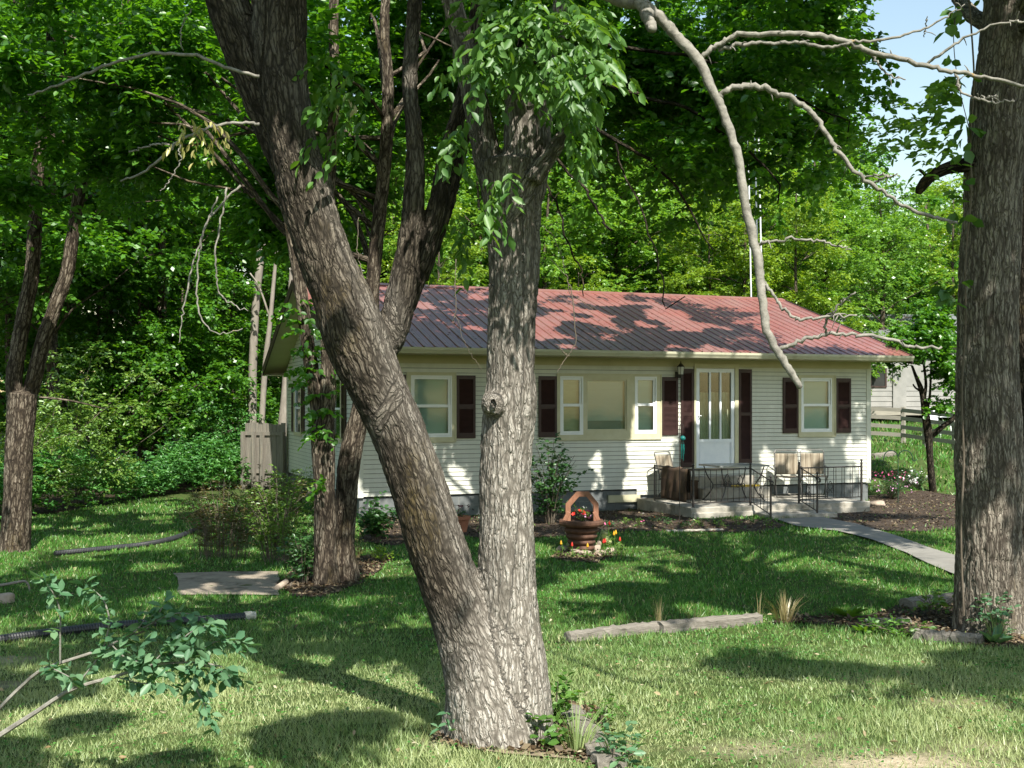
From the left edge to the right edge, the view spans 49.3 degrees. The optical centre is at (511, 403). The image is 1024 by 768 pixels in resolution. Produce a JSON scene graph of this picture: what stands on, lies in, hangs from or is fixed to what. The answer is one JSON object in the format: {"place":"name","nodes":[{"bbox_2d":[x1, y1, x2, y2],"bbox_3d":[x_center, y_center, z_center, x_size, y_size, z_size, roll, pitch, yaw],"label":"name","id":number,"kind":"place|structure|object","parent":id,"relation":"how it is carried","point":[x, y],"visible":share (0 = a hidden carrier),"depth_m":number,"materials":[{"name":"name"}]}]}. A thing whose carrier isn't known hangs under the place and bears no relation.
{"place":"outdoors","nodes":[
{"label":"outdoors","id":0,"kind":"place"},
{"bbox_2d":[0,0,982,396],"label":"sky","id":1,"kind":"structure","parent":0,"point":[896,17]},
{"bbox_2d":[0,409,1023,767],"bbox_3d":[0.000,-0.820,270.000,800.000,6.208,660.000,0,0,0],"label":"ground","id":2,"kind":"structure","parent":0,"point":[184,493],"depth_m":8.10,"materials":[{"name":"plant"}]},
{"bbox_2d":[0,378,114,513],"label":"honeysuckle","id":3,"kind":"object","parent":2,"relation":"on","point":[41,434],"visible":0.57,"depth_m":22.17,"materials":[{"name":"green plant"}]},
{"bbox_2d":[0,257,129,441],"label":"understorey tree","id":4,"kind":"object","parent":2,"relation":"on","point":[2,373],"visible":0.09,"depth_m":33.49,"materials":[{"name":"green plant"}]},
{"bbox_2d":[0,0,139,323],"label":"tree","id":5,"kind":"object","parent":2,"relation":"on","point":[10,271],"visible":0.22,"depth_m":25.56,"materials":[{"name":"green plant"}]},
{"bbox_2d":[0,227,150,450],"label":"understorey tree","id":6,"kind":"object","parent":2,"relation":"on","point":[9,326],"visible":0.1,"depth_m":31.66,"materials":[{"name":"green plant"}]},
{"bbox_2d":[0,5,161,371],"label":"tree","id":7,"kind":"object","parent":2,"relation":"on","point":[8,342],"visible":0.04,"depth_m":30.73,"materials":[{"name":"green plant"}]},
{"bbox_2d":[0,272,196,485],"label":"understorey tree","id":8,"kind":"object","parent":2,"relation":"on","point":[146,324],"visible":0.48,"depth_m":29.58,"materials":[{"name":"green plant"}]},
{"bbox_2d":[0,340,200,507],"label":"honeysuckle","id":9,"kind":"object","parent":2,"relation":"on","point":[79,412],"visible":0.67,"depth_m":23.94,"materials":[{"name":"green plant"}]},
{"bbox_2d":[0,0,218,492],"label":"tree","id":10,"kind":"object","parent":2,"relation":"on","point":[102,244],"visible":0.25,"depth_m":27.78,"materials":[{"name":"green plant"}]},
{"bbox_2d":[0,0,241,552],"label":"edge tree","id":11,"kind":"object","parent":2,"relation":"on","point":[16,518],"visible":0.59,"depth_m":16.15,"materials":[{"name":"green plant"}]},
{"bbox_2d":[0,426,249,518],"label":"undergrowth","id":12,"kind":"object","parent":2,"relation":"on","point":[149,481],"visible":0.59,"depth_m":26.46,"materials":[{"name":"green plant"}]},
{"bbox_2d":[53,526,200,555],"bbox_3d":[-5.594,2.106,17.188,0.679,0.112,3.325,0,0,21],"label":"drain pipe","id":13,"kind":"object","parent":2,"relation":"on","point":[118,546],"visible":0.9,"depth_m":16.41,"materials":[{"name":"black plastic"}]},
{"bbox_2d":[0,611,256,643],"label":"drain pipe","id":14,"kind":"object","parent":2,"relation":"on","point":[79,629],"visible":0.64,"depth_m":9.61,"materials":[{"name":"black plastic"}]},
{"bbox_2d":[0,570,261,737],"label":"sapling","id":15,"kind":"object","parent":2,"relation":"on","point":[134,665],"visible":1,"depth_m":4.73,"materials":[{"name":"green plant"}]},
{"bbox_2d":[15,0,265,470],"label":"tree","id":16,"kind":"object","parent":2,"relation":"on","point":[162,220],"visible":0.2,"depth_m":30.38,"materials":[{"name":"green plant"}]},
{"bbox_2d":[30,234,256,467],"bbox_3d":[-9.988,-0.860,30.072,5.445,7.020,5.876,0,0,43],"label":"understorey tree","id":17,"kind":"object","parent":2,"relation":"on","point":[154,365],"visible":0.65,"depth_m":29.60,"materials":[{"name":"green plant"}]},
{"bbox_2d":[90,270,273,483],"bbox_3d":[-9.170,-0.555,31.077,4.900,6.318,5.289,0,0,-5],"label":"understorey tree","id":18,"kind":"object","parent":2,"relation":"on","point":[188,363],"visible":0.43,"depth_m":30.53,"materials":[{"name":"green plant"}]},
{"bbox_2d":[103,342,275,476],"bbox_3d":[-9.337,0.313,31.506,5.242,4.196,4.087,0,0,0],"label":"wood edge bush","id":19,"kind":"object","parent":2,"relation":"on","point":[220,357],"visible":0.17,"depth_m":30.91,"materials":[{"name":"green plant"}]},
{"bbox_2d":[112,245,288,440],"bbox_3d":[-8.681,-1.007,32.914,5.717,7.372,6.170,0,0,-13],"label":"understorey tree","id":20,"kind":"object","parent":2,"relation":"on","point":[262,327],"visible":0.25,"depth_m":32.20,"materials":[{"name":"green plant"}]},
{"bbox_2d":[161,393,265,487],"bbox_3d":[-7.848,1.004,30.358,3.315,2.720,3.562,0,0,-19],"label":"wood edge bush","id":21,"kind":"object","parent":2,"relation":"on","point":[221,427],"visible":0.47,"depth_m":30.20,"materials":[{"name":"green plant"}]},
{"bbox_2d":[163,476,274,559],"bbox_3d":[-3.959,1.569,15.232,1.396,1.132,1.425,0,0,-35],"label":"brown brush","id":22,"kind":"object","parent":2,"relation":"on","point":[204,527],"visible":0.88,"depth_m":15.15,"materials":[{"name":"plant"}]},
{"bbox_2d":[173,571,278,594],"bbox_3d":[-3.279,2.046,12.691,1.254,0.046,1.999,0,0,-13],"label":"paving pad","id":23,"kind":"object","parent":2,"relation":"on","point":[260,582],"visible":0.96,"depth_m":12.78,"materials":[{"name":"concrete"}]},
{"bbox_2d":[169,293,284,434],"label":"understorey tree","id":24,"kind":"object","parent":2,"relation":"on","point":[277,394],"visible":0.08,"depth_m":35.71,"materials":[{"name":"green plant"}]},
{"bbox_2d":[127,13,354,477],"bbox_3d":[-8.229,-4.701,33.871,6.998,14.724,7.998,0,0,27],"label":"tree","id":25,"kind":"object","parent":2,"relation":"on","point":[279,288],"visible":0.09,"depth_m":32.38,"materials":[{"name":"green plant"}]},
{"bbox_2d":[199,463,310,534],"bbox_3d":[-4.188,1.588,18.570,1.883,1.194,1.695,0,0,33],"label":"brown brush","id":26,"kind":"object","parent":2,"relation":"on","point":[253,486],"visible":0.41,"depth_m":18.63,"materials":[{"name":"brown plant"}]},
{"bbox_2d":[248,244,265,422],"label":"dead tree","id":27,"kind":"object","parent":2,"relation":"on","point":[253,349],"visible":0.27,"depth_m":31.11,"materials":[{"name":"wood"}]},
{"bbox_2d":[241,422,285,489],"bbox_3d":[-6.534,1.410,29.287,1.370,1.841,0.145,0,0,25],"label":"privacy fence","id":28,"kind":"object","parent":2,"relation":"on","point":[264,445],"visible":0.75,"depth_m":29.30,"materials":[{"name":"grey wood"}]},
{"bbox_2d":[249,251,277,423],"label":"dead tree","id":29,"kind":"object","parent":2,"relation":"on","point":[264,378],"visible":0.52,"depth_m":30.95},
{"bbox_2d":[221,464,313,563],"bbox_3d":[-3.122,1.465,14.744,1.353,1.332,1.439,0,0,41],"label":"spirea bush","id":30,"kind":"object","parent":2,"relation":"on","point":[276,532],"visible":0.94,"depth_m":14.69,"materials":[{"name":"green plant"}]},
{"bbox_2d":[277,555,390,596],"bbox_3d":[-2.214,2.069,13.664,1.173,0.075,3.826,0,0,0],"label":"soil bed","id":31,"kind":"object","parent":2,"relation":"on","point":[314,590],"visible":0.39,"depth_m":12.78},
{"bbox_2d":[273,529,320,582],"bbox_3d":[-2.439,1.783,12.952,0.597,0.660,0.665,0,0,32],"label":"shrub","id":32,"kind":"object","parent":31,"relation":"on","point":[302,567],"visible":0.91,"depth_m":12.85,"materials":[{"name":"green plant"}]},
{"bbox_2d":[0,0,624,584],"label":"clump tree","id":33,"kind":"object","parent":31,"relation":"on","point":[252,218],"visible":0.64,"depth_m":13.90,"materials":[{"name":"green plant"}]},
{"bbox_2d":[337,153,483,285],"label":"sunlit tree","id":34,"kind":"object","parent":2,"relation":"on","point":[391,224],"visible":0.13,"depth_m":40.42,"materials":[{"name":"green plant"}]},
{"bbox_2d":[380,201,488,286],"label":"yellow green tree","id":35,"kind":"object","parent":2,"relation":"on","point":[479,270],"visible":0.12,"depth_m":37.95,"materials":[{"name":"green plant"}]},
{"bbox_2d":[345,12,542,282],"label":"green tree","id":36,"kind":"object","parent":2,"relation":"on","point":[467,186],"visible":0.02,"depth_m":46.49,"materials":[{"name":"green plant"}]},
{"bbox_2d":[394,145,583,288],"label":"sunlit tree","id":37,"kind":"object","parent":2,"relation":"on","point":[478,231],"visible":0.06,"depth_m":42.60,"materials":[{"name":"green plant"}]},
{"bbox_2d":[0,547,1023,767],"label":"clover","id":38,"kind":"object","parent":2,"relation":"on","point":[431,691],"visible":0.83,"depth_m":7.52,"materials":[{"name":"green plant"}]},
{"bbox_2d":[447,131,612,289],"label":"sunlit tree","id":39,"kind":"object","parent":2,"relation":"on","point":[502,145],"visible":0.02,"depth_m":45.83,"materials":[{"name":"green plant"}]},
{"bbox_2d":[432,708,629,766],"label":"soil bed","id":40,"kind":"object","parent":2,"relation":"on","point":[539,752],"visible":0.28,"depth_m":5.67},
{"bbox_2d":[27,0,1023,748],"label":"forked tree","id":41,"kind":"object","parent":40,"relation":"on","point":[485,622],"visible":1,"depth_m":5.87,"materials":[{"name":"brown plant"}]},
{"bbox_2d":[525,711,582,745],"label":"weed","id":42,"kind":"object","parent":40,"relation":"on","point":[553,734],"visible":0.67,"depth_m":5.79,"materials":[{"name":"green plant"}]},
{"bbox_2d":[550,668,584,724],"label":"weed","id":43,"kind":"object","parent":40,"relation":"on","point":[563,687],"visible":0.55,"depth_m":6.20,"materials":[{"name":"green plant"}]},
{"bbox_2d":[544,693,616,753],"bbox_3d":[0.360,1.647,5.714,0.400,0.307,0.387,0,0,-37],"label":"grass tuft","id":44,"kind":"object","parent":40,"relation":"on","point":[576,744],"visible":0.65,"depth_m":5.71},
{"bbox_2d":[561,704,627,767],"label":"landscape timber","id":45,"kind":"object","parent":40,"relation":"on","point":[598,758],"visible":0.46,"depth_m":5.66,"materials":[{"name":"grey wood"}]},
{"bbox_2d":[581,693,623,732],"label":"weed","id":46,"kind":"object","parent":40,"relation":"on","point":[601,717],"visible":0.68,"depth_m":6.20,"materials":[{"name":"green plant"}]},
{"bbox_2d":[595,720,652,767],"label":"weed","id":47,"kind":"object","parent":40,"relation":"on","point":[624,755],"visible":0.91,"depth_m":5.49,"materials":[{"name":"green plant"}]},
{"bbox_2d":[450,166,640,291],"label":"sunlit tree","id":48,"kind":"object","parent":2,"relation":"on","point":[546,265],"visible":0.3,"depth_m":40.26,"materials":[{"name":"green plant"}]},
{"bbox_2d":[359,509,786,544],"bbox_3d":[0.956,2.166,20.305,7.868,0.081,5.562,0,0,-14],"label":"soil bed","id":49,"kind":"object","parent":2,"relation":"on","point":[558,529],"visible":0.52,"depth_m":19.79,"materials":[{"name":"soil"}]},
{"bbox_2d":[356,490,398,539],"bbox_3d":[-2.126,1.773,17.661,0.970,0.818,0.756,0,0,-35],"label":"hydrangea","id":50,"kind":"object","parent":49,"relation":"on","point":[376,520],"visible":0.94,"depth_m":17.56,"materials":[{"name":"green plant"}]},
{"bbox_2d":[531,432,593,523],"bbox_3d":[0.708,1.345,20.059,1.220,1.689,1.321,0,0,-34],"label":"lilac shrub","id":51,"kind":"object","parent":49,"relation":"on","point":[551,501],"visible":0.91,"depth_m":19.93,"materials":[{"name":"green plant"}]},
{"bbox_2d":[559,491,603,550],"bbox_3d":[1.000,1.685,16.056,0.647,0.851,0.647,0,0,0],"label":"wishing well planter","id":52,"kind":"object","parent":2,"relation":"on","point":[580,534],"visible":0.95,"depth_m":15.91,"materials":[{"name":"brown wood"}]},
{"bbox_2d":[542,253,628,291],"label":"yellow green tree","id":53,"kind":"object","parent":2,"relation":"on","point":[588,286],"visible":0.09,"depth_m":37.80,"materials":[{"name":"green plant"}]},
{"bbox_2d":[262,279,914,516],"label":"house","id":54,"kind":"structure","parent":2,"relation":"on","point":[630,386],"depth_m":23.78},
{"bbox_2d":[293,381,302,435],"bbox_3d":[-5.305,0.100,27.651,0.058,1.360,1.060,0,0,-20],"label":"window","id":55,"kind":"structure","parent":54,"relation":"in","point":[297,394],"depth_m":27.91,"materials":[{"name":"glass"}]},
{"bbox_2d":[334,376,342,441],"bbox_3d":[-3.628,0.100,23.101,0.058,1.360,1.060,0,0,-20],"label":"window","id":56,"kind":"structure","parent":54,"relation":"in","point":[337,427],"depth_m":23.09,"materials":[{"name":"white paint"}]},
{"bbox_2d":[406,372,456,442],"bbox_3d":[-1.589,0.067,21.798,1.012,1.373,0.135,0,0,-20],"label":"window","id":57,"kind":"structure","parent":54,"relation":"in","point":[434,394],"depth_m":21.87,"materials":[{"name":"glass"}]},
{"bbox_2d":[557,373,661,440],"bbox_3d":[1.992,0.061,23.186,2.385,1.371,0.265,0,0,-20],"label":"window","id":58,"kind":"structure","parent":54,"relation":"in","point":[584,400],"depth_m":23.15,"materials":[{"name":"white paint"}]},
{"bbox_2d":[696,368,733,467],"bbox_3d":[4.331,0.305,24.037,0.958,2.130,0.346,0,0,-20],"label":"storm door","id":59,"kind":"structure","parent":54,"relation":"in","point":[714,410],"depth_m":24.00,"materials":[{"name":"glass"}]},
{"bbox_2d":[798,375,835,436],"bbox_3d":[6.756,0.047,24.941,0.989,1.373,0.265,0,0,-20],"label":"window","id":60,"kind":"structure","parent":54,"relation":"in","point":[817,396],"depth_m":24.93,"materials":[{"name":"glass"}]},
{"bbox_2d":[564,621,659,641],"bbox_3d":[0.861,1.944,9.441,0.938,0.147,0.140,0,0,-30],"label":"landscape timber","id":61,"kind":"object","parent":2,"relation":"on","point":[635,627],"visible":0.66,"depth_m":9.39,"materials":[{"name":"grey wood"}]},
{"bbox_2d":[542,8,694,292],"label":"green tree","id":62,"kind":"object","parent":2,"relation":"on","point":[603,244],"visible":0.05,"depth_m":44.03,"materials":[{"name":"green plant"}]},
{"bbox_2d":[316,0,922,308],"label":"maple tree","id":63,"kind":"object","parent":2,"relation":"on","point":[679,111],"visible":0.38,"depth_m":17.05,"materials":[{"name":"green plant"}]},
{"bbox_2d":[541,157,734,294],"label":"sunlit tree","id":64,"kind":"object","parent":2,"relation":"on","point":[619,265],"visible":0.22,"depth_m":41.95,"materials":[{"name":"green plant"}]},
{"bbox_2d":[544,0,753,293],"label":"green tree","id":65,"kind":"object","parent":2,"relation":"on","point":[642,186],"visible":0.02,"depth_m":47.25,"materials":[{"name":"green plant"}]},
{"bbox_2d":[276,491,1023,763],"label":"leaf litter","id":66,"kind":"object","parent":2,"relation":"on","point":[559,749],"visible":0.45,"depth_m":12.36,"materials":[{"name":"plant"}]},
{"bbox_2d":[595,173,747,294],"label":"sunlit tree","id":67,"kind":"object","parent":2,"relation":"on","point":[672,213],"visible":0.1,"depth_m":43.00,"materials":[{"name":"green plant"}]},
{"bbox_2d":[657,612,762,632],"bbox_3d":[1.761,1.957,9.894,1.144,0.171,0.144,0,0,-30],"label":"landscape timber","id":68,"kind":"object","parent":2,"relation":"on","point":[686,624],"visible":0.67,"depth_m":9.82,"materials":[{"name":"grey wood"}]},
{"bbox_2d":[652,203,772,295],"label":"yellow green tree","id":69,"kind":"object","parent":2,"relation":"on","point":[678,248],"visible":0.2,"depth_m":38.53,"materials":[{"name":"green plant"}]},
{"bbox_2d":[611,0,858,292],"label":"green tree","id":70,"kind":"object","parent":2,"relation":"on","point":[669,18],"visible":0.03,"depth_m":45.62,"materials":[{"name":"green plant"}]},
{"bbox_2d":[671,142,822,298],"bbox_3d":[7.971,-3.508,38.128,5.143,10.671,5.596,0,0,20],"label":"yellow green tree","id":71,"kind":"object","parent":2,"relation":"on","point":[727,290],"visible":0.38,"depth_m":37.63,"materials":[{"name":"green plant"}]},
{"bbox_2d":[637,475,869,518],"bbox_3d":[5.040,2.018,22.629,4.119,0.986,2.957,0,0,-20],"label":"porch","id":72,"kind":"object","parent":2,"relation":"on","point":[791,507],"visible":0.45,"depth_m":22.28,"materials":[{"name":"concrete"}]},
{"bbox_2d":[654,462,773,518],"bbox_3d":[3.778,1.653,21.588,2.633,1.033,1.048,0,0,30],"label":"porch railing","id":73,"kind":"object","parent":72,"relation":"on","point":[716,469],"visible":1,"depth_m":21.46,"materials":[{"name":"metal"}]},
{"bbox_2d":[661,465,689,501],"bbox_3d":[3.208,1.557,21.846,0.133,0.670,1.021,0,0,-20],"label":"blanket","id":74,"kind":"object","parent":73,"relation":"hanging from","point":[669,483],"visible":0.99,"depth_m":21.79,"materials":[{"name":"fabric"}]},
{"bbox_2d":[699,463,768,501],"bbox_3d":[4.524,1.606,22.747,1.150,0.746,0.830,0,0,-20],"label":"patio table","id":75,"kind":"object","parent":72,"relation":"on","point":[721,465],"visible":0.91,"depth_m":22.62,"materials":[{"name":"metal"}]},
{"bbox_2d":[773,450,801,497],"bbox_3d":[5.875,1.479,23.757,0.599,0.979,0.688,0,0,8],"label":"folding chair","id":76,"kind":"object","parent":72,"relation":"on","point":[785,463],"visible":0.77,"depth_m":23.99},
{"bbox_2d":[799,449,828,496],"bbox_3d":[6.462,1.479,23.919,0.599,0.979,0.689,0,0,10],"label":"folding chair","id":77,"kind":"object","parent":72,"relation":"on","point":[811,459],"visible":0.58,"depth_m":24.17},
{"bbox_2d":[797,459,863,512],"bbox_3d":[6.296,1.643,22.266,0.678,1.053,1.834,0,0,43],"label":"porch railing","id":78,"kind":"object","parent":72,"relation":"on","point":[827,490],"visible":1,"depth_m":22.24,"materials":[{"name":"metal"}]},
{"bbox_2d":[682,162,864,322],"bbox_3d":[9.858,-4.158,40.934,6.279,10.508,6.130,0,0,26],"label":"sunlit tree","id":79,"kind":"object","parent":2,"relation":"on","point":[783,199],"visible":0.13,"depth_m":39.91,"materials":[{"name":"green plant"}]},
{"bbox_2d":[731,172,866,331],"bbox_3d":[9.457,-3.186,36.893,4.356,9.039,4.740,0,0,-1],"label":"yellow green tree","id":80,"kind":"object","parent":2,"relation":"on","point":[799,299],"visible":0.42,"depth_m":36.53,"materials":[{"name":"green plant"}]},
{"bbox_2d":[715,87,898,313],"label":"green tree","id":81,"kind":"object","parent":2,"relation":"on","point":[859,155],"visible":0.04,"depth_m":50.05,"materials":[{"name":"green plant"}]},
{"bbox_2d":[739,113,912,319],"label":"sunlit tree","id":82,"kind":"object","parent":2,"relation":"on","point":[873,179],"visible":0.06,"depth_m":45.77,"materials":[{"name":"green plant"}]},
{"bbox_2d":[748,178,915,373],"bbox_3d":[11.862,-3.611,39.803,5.517,9.457,5.651,0,0,-42],"label":"sunlit tree","id":83,"kind":"object","parent":2,"relation":"on","point":[868,261],"visible":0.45,"depth_m":39.45,"materials":[{"name":"green plant"}]},
{"bbox_2d":[807,121,915,314],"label":"green tree","id":84,"kind":"object","parent":2,"relation":"on","point":[873,216],"visible":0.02,"depth_m":55.15,"materials":[{"name":"green plant"}]},
{"bbox_2d":[871,407,905,442],"bbox_3d":[11.232,0.648,35.242,2.410,1.323,0.120,0,0,41],"label":"rail fence","id":85,"kind":"object","parent":2,"relation":"on","point":[903,422],"visible":0.3,"depth_m":34.71,"materials":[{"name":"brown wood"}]},
{"bbox_2d":[820,175,957,394],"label":"sunlit tree","id":86,"kind":"object","parent":2,"relation":"on","point":[894,238],"visible":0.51,"depth_m":43.69,"materials":[{"name":"green plant"}]},
{"bbox_2d":[822,314,956,421],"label":"neighbour house","id":87,"kind":"structure","parent":2,"relation":"on","point":[902,392],"depth_m":42.84,"materials":[{"name":"white wood"}]},
{"bbox_2d":[823,211,957,314],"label":"understorey tree","id":88,"kind":"object","parent":2,"relation":"on","point":[907,275],"visible":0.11,"depth_m":51.44,"materials":[{"name":"green plant"}]},
{"bbox_2d":[830,490,955,530],"bbox_3d":[7.806,2.127,22.681,2.570,0.165,8.190,0,0,22],"label":"soil bed","id":89,"kind":"object","parent":2,"relation":"on","point":[922,495],"visible":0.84,"depth_m":22.17,"materials":[{"name":"soil"}]},
{"bbox_2d":[871,471,917,498],"bbox_3d":[8.704,1.876,25.501,0.980,0.669,1.196,0,0,0],"label":"phlox","id":90,"kind":"object","parent":89,"relation":"on","point":[894,493],"visible":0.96,"depth_m":25.44,"materials":[{"name":"green plant"}]},
{"bbox_2d":[871,294,957,491],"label":"tree","id":91,"kind":"object","parent":89,"relation":"on","point":[930,326],"visible":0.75,"depth_m":26.07,"materials":[{"name":"green plant"}]},
{"bbox_2d":[770,605,1023,647],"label":"soil bed","id":92,"kind":"object","parent":2,"relation":"on","point":[888,615],"visible":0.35,"depth_m":10.29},
{"bbox_2d":[762,589,815,622],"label":"grass tuft","id":93,"kind":"object","parent":92,"relation":"on","point":[784,611],"visible":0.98,"depth_m":10.22,"materials":[{"name":"plant"}]},
{"bbox_2d":[857,614,936,636],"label":"weed","id":94,"kind":"object","parent":92,"relation":"on","point":[893,630],"visible":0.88,"depth_m":9.61,"materials":[{"name":"green plant"}]},
{"bbox_2d":[913,580,953,614],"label":"weed","id":95,"kind":"object","parent":92,"relation":"on","point":[936,598],"visible":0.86,"depth_m":10.52,"materials":[{"name":"green plant"}]},
{"bbox_2d":[966,591,1020,636],"bbox_3d":[4.066,1.793,9.392,0.408,0.419,0.496,0,0,29],"label":"weed","id":96,"kind":"object","parent":92,"relation":"on","point":[995,612],"visible":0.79,"depth_m":9.34,"materials":[{"name":"green plant"}]},
{"bbox_2d":[855,188,961,313],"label":"understorey tree","id":97,"kind":"object","parent":2,"relation":"on","point":[933,201],"visible":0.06,"depth_m":55.64,"materials":[{"name":"green plant"}]},
{"bbox_2d":[827,0,1023,634],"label":"tree","id":98,"kind":"object","parent":2,"relation":"on","point":[992,532],"visible":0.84,"depth_m":9.54,"materials":[{"name":"brown plant"}]},
{"bbox_2d":[923,0,986,615],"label":"climbing vine","id":99,"kind":"object","parent":98,"relation":"attached to","point":[954,19],"visible":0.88,"depth_m":9.52,"materials":[{"name":"plant"}]},
{"bbox_2d":[899,592,953,608],"bbox_3d":[4.182,1.975,11.094,0.776,0.182,0.178,0,0,-29],"label":"landscape timber","id":100,"kind":"object","parent":2,"relation":"on","point":[910,602],"visible":0.38,"depth_m":10.94,"materials":[{"name":"wood"}]},
{"bbox_2d":[902,408,954,450],"bbox_3d":[12.640,0.832,32.693,0.120,1.398,3.675,0,0,-17],"label":"rail fence","id":101,"kind":"object","parent":2,"relation":"on","point":[945,432],"visible":0.39,"depth_m":33.47,"materials":[{"name":"grey wood"}]},
{"bbox_2d":[897,176,962,313],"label":"yellow green tree","id":102,"kind":"object","parent":2,"relation":"on","point":[943,188],"visible":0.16,"depth_m":51.57,"materials":[{"name":"green plant"}]},
{"bbox_2d":[907,173,962,307],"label":"tree","id":103,"kind":"object","parent":2,"relation":"on","point":[927,192],"visible":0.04,"depth_m":59.51,"materials":[{"name":"green plant"}]},
{"bbox_2d":[912,628,984,646],"bbox_3d":[3.609,1.948,9.224,0.552,0.161,0.158,0,0,38],"label":"landscape timber","id":104,"kind":"object","parent":2,"relation":"on","point":[960,637],"visible":0.63,"depth_m":9.17,"materials":[{"name":"grey wood"}]},
{"bbox_2d":[1019,179,1023,536],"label":"edge tree","id":105,"kind":"object","parent":2,"relation":"on","point":[1021,332],"visible":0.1,"depth_m":11.62,"materials":[{"name":"green plant"}]},
{"bbox_2d":[0,524,1023,767],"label":"fallen leaves","id":106,"kind":"object","parent":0,"point":[656,692],"depth_m":8.33,"materials":[{"name":"plant"}]},
{"bbox_2d":[778,517,954,573],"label":"garden path","id":107,"kind":"structure","parent":0,"point":[942,559],"depth_m":17.47,"materials":[{"name":"concrete"}]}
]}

